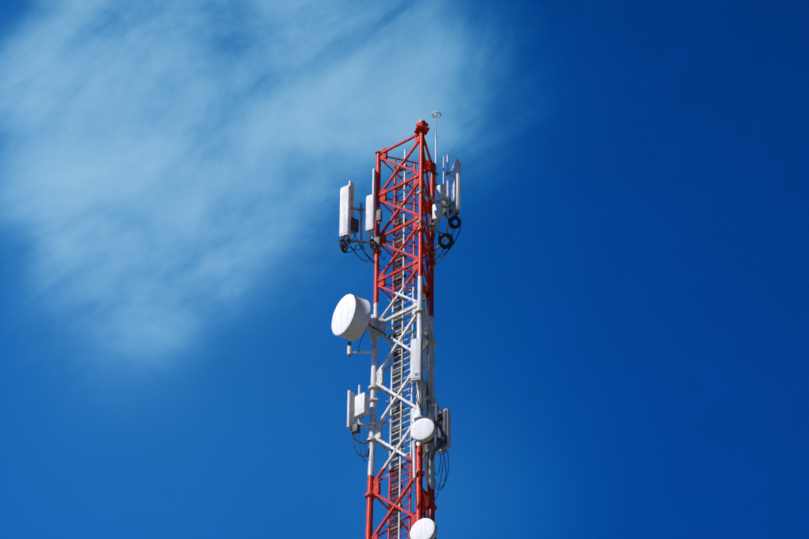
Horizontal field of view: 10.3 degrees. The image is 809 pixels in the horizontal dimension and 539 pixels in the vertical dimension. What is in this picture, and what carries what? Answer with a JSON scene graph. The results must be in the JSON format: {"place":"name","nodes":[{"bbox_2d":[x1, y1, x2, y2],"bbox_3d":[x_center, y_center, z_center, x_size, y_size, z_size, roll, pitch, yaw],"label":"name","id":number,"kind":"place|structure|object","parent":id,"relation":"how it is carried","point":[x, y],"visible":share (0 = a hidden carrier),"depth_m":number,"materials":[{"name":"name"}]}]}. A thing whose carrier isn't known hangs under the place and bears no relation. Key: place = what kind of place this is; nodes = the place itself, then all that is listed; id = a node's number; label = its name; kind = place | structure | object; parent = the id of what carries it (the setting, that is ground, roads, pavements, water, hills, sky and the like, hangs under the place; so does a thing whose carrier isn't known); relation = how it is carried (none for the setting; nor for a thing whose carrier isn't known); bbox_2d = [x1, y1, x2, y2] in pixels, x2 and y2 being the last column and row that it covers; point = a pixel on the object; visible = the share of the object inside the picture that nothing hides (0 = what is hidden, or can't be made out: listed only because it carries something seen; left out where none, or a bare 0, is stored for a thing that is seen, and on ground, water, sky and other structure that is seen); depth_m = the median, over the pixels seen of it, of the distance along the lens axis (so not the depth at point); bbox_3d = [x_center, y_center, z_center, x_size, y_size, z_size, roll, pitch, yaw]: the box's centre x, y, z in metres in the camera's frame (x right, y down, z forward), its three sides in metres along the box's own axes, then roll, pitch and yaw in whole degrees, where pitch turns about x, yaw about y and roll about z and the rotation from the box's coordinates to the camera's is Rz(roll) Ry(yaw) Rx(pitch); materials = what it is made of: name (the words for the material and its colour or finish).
{"place":"outdoors","nodes":[
{"label":"outdoors","id":0,"kind":"place"},
{"bbox_2d":[0,0,808,538],"label":"sky","id":1,"kind":"structure","parent":0,"point":[621,292],"materials":[{"name":"blue"}]},
{"label":"ground","id":2,"kind":"structure","parent":0,"visible":0},
{"bbox_2d":[365,129,436,538],"bbox_3d":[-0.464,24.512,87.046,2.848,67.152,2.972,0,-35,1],"label":"lattice tower","id":3,"kind":"structure","parent":2,"relation":"on","point":[374,387],"depth_m":103.26,"materials":[{"name":"metal"}]},
{"bbox_2d":[332,294,390,356],"bbox_3d":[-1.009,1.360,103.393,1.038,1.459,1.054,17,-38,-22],"label":"microwave dish antenna","id":4,"kind":"object","parent":3,"relation":"attached to","point":[352,320],"visible":0.92,"depth_m":103.14,"materials":[{"name":"paint"}]},
{"bbox_2d":[338,169,385,315],"bbox_3d":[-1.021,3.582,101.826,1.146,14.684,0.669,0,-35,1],"label":"panel antennas","id":5,"kind":"object","parent":3,"relation":"attached to","point":[349,223],"visible":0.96,"depth_m":105.11,"materials":[{"name":"paint"}]},
{"bbox_2d":[347,338,450,499],"bbox_3d":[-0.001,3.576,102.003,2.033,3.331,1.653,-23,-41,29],"label":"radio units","id":6,"kind":"object","parent":3,"relation":"attached to","point":[358,406],"visible":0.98,"depth_m":101.77,"materials":[{"name":"paint"}]},
{"bbox_2d":[384,149,415,538],"bbox_3d":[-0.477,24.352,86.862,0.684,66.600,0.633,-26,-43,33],"label":"ladder and feeders","id":7,"kind":"object","parent":3,"relation":"attached to","point":[397,429],"visible":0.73,"depth_m":102.67,"materials":[{"name":"paint"}]},
{"bbox_2d":[410,418,435,509],"bbox_3d":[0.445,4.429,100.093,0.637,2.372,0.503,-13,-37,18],"label":"microwave dish","id":8,"kind":"object","parent":3,"relation":"attached to","point":[423,430],"visible":0.94,"depth_m":100.36,"materials":[{"name":"paint"}]},
{"bbox_2d":[410,518,437,538],"bbox_3d":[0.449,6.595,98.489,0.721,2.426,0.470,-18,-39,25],"label":"microwave dish","id":9,"kind":"object","parent":3,"relation":"attached to","point":[425,528],"visible":1,"depth_m":98.81,"materials":[{"name":"paint"}]},
{"bbox_2d":[414,108,440,189],"bbox_3d":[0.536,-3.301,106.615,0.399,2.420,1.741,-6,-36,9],"label":"lightning rod","id":10,"kind":"object","parent":3,"relation":"attached to","point":[421,124],"visible":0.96,"depth_m":106.59,"materials":[{"name":"paint"}]},
{"bbox_2d":[415,154,461,517],"bbox_3d":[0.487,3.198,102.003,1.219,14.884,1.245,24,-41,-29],"label":"panel antennas","id":11,"kind":"object","parent":3,"relation":"attached to","point":[441,208],"visible":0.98,"depth_m":105.03,"materials":[{"name":"paint"}]}
]}

